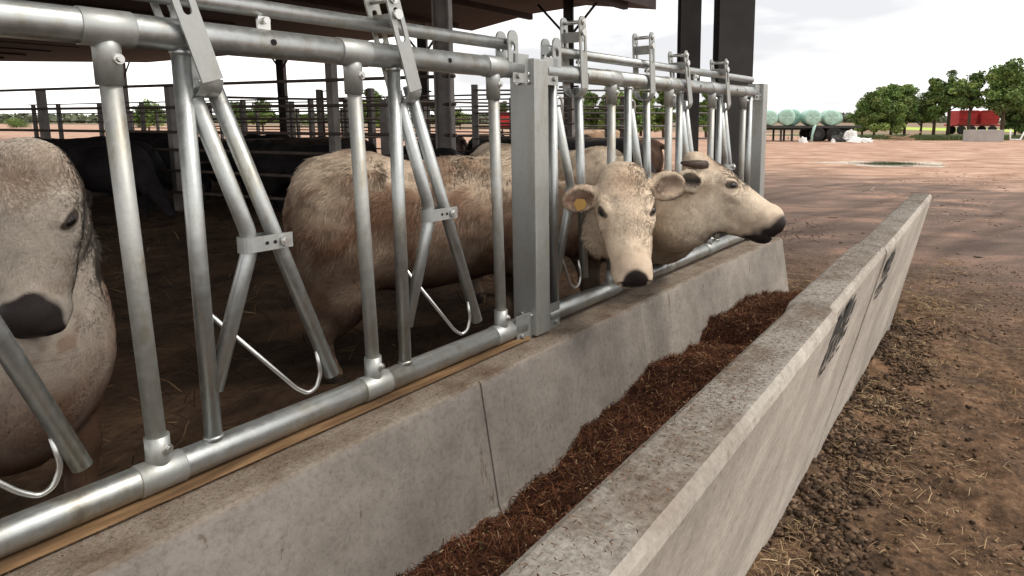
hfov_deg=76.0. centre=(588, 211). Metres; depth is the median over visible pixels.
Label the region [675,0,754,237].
support columns
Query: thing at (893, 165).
wet patch
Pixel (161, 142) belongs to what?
cow
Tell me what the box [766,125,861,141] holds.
bale trailer
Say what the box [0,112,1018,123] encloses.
tree line
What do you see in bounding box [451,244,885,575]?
feed trough
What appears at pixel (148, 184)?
cow
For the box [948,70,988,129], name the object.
tree
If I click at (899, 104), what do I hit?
tree
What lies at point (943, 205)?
yard rubble
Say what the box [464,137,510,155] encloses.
cow
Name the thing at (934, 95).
tree
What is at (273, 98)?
pen fence
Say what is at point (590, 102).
tree
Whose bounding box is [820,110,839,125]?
wrapped bale
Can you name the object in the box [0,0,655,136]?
open barn
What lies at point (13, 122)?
bush
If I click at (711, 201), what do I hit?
cow
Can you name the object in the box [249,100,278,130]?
tree
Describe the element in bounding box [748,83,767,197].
square post
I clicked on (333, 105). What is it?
pen fence
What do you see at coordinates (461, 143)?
cow
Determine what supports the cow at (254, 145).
on the bedding floor
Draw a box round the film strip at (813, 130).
[810,124,816,141]
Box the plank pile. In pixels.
[884,132,920,139]
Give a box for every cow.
[0,137,117,492]
[33,136,105,140]
[40,137,136,196]
[55,142,172,211]
[58,143,175,217]
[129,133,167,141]
[145,137,223,200]
[198,137,237,187]
[222,139,277,209]
[243,134,289,138]
[257,142,350,209]
[266,136,328,141]
[280,137,376,202]
[282,145,685,383]
[403,146,462,160]
[418,137,467,155]
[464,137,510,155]
[469,143,558,154]
[470,142,785,302]
[566,134,592,139]
[566,137,655,172]
[588,139,664,172]
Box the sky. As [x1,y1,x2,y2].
[0,0,1023,116]
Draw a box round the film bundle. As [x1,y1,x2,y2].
[843,129,856,138]
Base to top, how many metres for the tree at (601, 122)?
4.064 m
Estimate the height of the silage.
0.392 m
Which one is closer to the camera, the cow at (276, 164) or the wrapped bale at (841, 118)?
the cow at (276, 164)
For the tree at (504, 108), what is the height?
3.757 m
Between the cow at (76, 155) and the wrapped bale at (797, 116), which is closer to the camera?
the cow at (76, 155)
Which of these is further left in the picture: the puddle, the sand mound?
the sand mound
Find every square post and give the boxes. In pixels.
[510,58,549,335]
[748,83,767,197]
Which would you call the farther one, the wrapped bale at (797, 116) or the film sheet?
the wrapped bale at (797, 116)
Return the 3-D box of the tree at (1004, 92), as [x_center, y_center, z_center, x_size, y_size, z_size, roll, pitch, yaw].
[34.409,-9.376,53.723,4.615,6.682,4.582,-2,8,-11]
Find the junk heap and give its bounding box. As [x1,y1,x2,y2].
[830,132,849,141]
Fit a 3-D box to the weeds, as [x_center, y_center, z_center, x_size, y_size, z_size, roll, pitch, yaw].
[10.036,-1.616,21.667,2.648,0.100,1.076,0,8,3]
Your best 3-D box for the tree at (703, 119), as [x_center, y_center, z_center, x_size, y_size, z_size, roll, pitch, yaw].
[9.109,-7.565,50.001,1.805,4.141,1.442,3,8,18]
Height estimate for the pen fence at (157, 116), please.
1.900 m
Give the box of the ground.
[0,120,1023,575]
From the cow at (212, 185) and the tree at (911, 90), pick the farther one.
the tree at (911, 90)
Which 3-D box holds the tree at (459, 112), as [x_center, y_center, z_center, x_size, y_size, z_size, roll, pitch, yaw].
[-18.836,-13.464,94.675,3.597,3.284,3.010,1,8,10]
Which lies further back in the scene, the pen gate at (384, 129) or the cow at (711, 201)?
the pen gate at (384, 129)
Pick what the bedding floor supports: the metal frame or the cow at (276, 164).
the cow at (276, 164)
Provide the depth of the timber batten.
1.70 m
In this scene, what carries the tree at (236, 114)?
on the ground
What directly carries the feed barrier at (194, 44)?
on the timber batten
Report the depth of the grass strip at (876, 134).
63.97 m
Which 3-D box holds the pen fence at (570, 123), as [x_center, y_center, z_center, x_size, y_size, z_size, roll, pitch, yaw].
[-8.771,-1.702,15.682,19.474,1.950,0.121,4,9,28]
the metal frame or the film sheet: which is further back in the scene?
the metal frame
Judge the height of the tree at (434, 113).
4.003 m
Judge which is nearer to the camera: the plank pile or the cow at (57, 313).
the cow at (57, 313)
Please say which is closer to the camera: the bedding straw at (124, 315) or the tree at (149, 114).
the bedding straw at (124, 315)
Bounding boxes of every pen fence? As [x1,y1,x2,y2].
[0,63,456,209]
[28,92,574,151]
[127,106,509,138]
[198,96,510,163]
[198,96,623,137]
[471,84,707,147]
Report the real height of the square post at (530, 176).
1.161 m
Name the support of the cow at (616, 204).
on the bedding floor
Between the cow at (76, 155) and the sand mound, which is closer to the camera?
the cow at (76, 155)
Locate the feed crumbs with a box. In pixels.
[8,192,928,575]
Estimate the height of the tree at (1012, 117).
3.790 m
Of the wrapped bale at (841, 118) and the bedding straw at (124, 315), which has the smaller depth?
the bedding straw at (124, 315)
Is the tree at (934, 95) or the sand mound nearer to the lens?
the sand mound
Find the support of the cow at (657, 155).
on the bedding floor
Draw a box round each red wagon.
[500,116,509,135]
[944,110,1000,133]
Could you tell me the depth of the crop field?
94.88 m
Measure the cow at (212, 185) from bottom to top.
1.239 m
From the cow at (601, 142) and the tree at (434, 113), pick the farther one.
the tree at (434, 113)
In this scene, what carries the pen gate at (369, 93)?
on the ground
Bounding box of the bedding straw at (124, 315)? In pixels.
[0,203,835,515]
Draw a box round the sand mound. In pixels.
[584,130,656,139]
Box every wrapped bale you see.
[766,110,777,125]
[778,109,794,125]
[789,109,800,125]
[800,110,821,125]
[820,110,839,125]
[832,110,842,125]
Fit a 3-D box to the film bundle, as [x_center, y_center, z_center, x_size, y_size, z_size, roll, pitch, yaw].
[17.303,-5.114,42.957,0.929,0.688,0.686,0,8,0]
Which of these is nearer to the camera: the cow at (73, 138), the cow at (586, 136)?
the cow at (73, 138)
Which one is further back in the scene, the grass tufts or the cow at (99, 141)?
the grass tufts
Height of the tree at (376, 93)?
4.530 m
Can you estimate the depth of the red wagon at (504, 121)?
39.12 m
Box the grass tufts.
[788,134,1023,140]
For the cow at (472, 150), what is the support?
on the bedding floor
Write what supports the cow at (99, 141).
on the bedding floor
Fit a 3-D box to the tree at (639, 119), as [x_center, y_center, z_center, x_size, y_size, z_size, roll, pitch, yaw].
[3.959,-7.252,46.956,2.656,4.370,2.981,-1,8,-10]
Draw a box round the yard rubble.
[782,166,1023,260]
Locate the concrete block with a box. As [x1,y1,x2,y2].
[963,130,1003,141]
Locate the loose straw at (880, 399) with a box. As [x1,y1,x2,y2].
[747,251,1023,575]
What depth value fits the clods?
2.84 m
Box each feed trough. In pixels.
[2,304,837,575]
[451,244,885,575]
[606,193,931,457]
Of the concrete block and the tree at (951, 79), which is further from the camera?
the tree at (951, 79)
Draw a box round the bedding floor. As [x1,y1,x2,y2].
[0,170,838,518]
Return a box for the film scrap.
[798,136,807,142]
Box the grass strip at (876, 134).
[766,134,1021,135]
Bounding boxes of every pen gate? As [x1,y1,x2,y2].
[315,88,376,151]
[379,100,435,153]
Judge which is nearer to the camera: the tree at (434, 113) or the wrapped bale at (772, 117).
the wrapped bale at (772, 117)
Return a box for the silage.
[396,289,802,575]
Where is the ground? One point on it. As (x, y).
(840, 200)
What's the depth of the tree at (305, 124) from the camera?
110.04 m
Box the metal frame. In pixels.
[1009,130,1023,139]
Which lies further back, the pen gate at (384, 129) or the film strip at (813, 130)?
the film strip at (813, 130)
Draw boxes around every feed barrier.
[0,0,531,558]
[541,16,759,328]
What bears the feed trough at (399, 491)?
on the ground
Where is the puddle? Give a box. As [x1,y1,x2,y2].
[815,161,945,166]
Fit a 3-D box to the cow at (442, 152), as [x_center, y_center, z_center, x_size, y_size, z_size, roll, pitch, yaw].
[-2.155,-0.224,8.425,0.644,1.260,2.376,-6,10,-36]
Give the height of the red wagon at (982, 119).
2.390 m
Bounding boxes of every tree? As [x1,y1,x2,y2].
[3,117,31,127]
[132,98,165,129]
[229,101,249,127]
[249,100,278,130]
[295,112,308,125]
[362,89,383,126]
[430,106,458,124]
[455,108,471,129]
[499,101,509,131]
[583,91,603,127]
[597,87,633,130]
[632,89,657,135]
[652,91,675,136]
[699,94,707,136]
[847,97,872,135]
[853,90,894,135]
[875,83,914,134]
[902,83,922,134]
[912,92,939,134]
[923,77,950,135]
[942,69,967,134]
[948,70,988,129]
[972,57,1023,129]
[994,109,1023,134]
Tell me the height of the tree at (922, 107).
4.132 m
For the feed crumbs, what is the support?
on the feed trough at (399, 491)
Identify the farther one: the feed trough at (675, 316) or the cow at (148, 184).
the cow at (148, 184)
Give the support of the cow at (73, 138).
on the ground
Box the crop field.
[906,127,1013,131]
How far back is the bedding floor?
4.35 m
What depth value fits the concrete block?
43.57 m
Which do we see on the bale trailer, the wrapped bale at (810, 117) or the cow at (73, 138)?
the wrapped bale at (810, 117)
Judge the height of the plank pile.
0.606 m
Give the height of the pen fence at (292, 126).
2.000 m
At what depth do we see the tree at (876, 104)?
56.40 m
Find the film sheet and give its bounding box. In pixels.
[846,137,872,142]
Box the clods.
[760,260,1023,575]
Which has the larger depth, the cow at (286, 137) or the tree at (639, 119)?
the tree at (639, 119)
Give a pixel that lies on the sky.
(820, 55)
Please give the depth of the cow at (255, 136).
15.18 m
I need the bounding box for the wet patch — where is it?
[857,162,943,165]
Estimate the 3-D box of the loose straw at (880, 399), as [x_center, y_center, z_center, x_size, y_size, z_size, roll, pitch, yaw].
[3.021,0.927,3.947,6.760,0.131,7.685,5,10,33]
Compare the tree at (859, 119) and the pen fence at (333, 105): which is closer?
the pen fence at (333, 105)
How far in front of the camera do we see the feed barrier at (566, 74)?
3.36 m
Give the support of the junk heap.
on the ground
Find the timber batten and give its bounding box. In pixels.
[0,336,530,574]
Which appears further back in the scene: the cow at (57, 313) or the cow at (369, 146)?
the cow at (369, 146)
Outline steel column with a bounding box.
[431,0,455,149]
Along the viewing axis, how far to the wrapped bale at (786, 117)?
43.74 m
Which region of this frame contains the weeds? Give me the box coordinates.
[848,161,929,164]

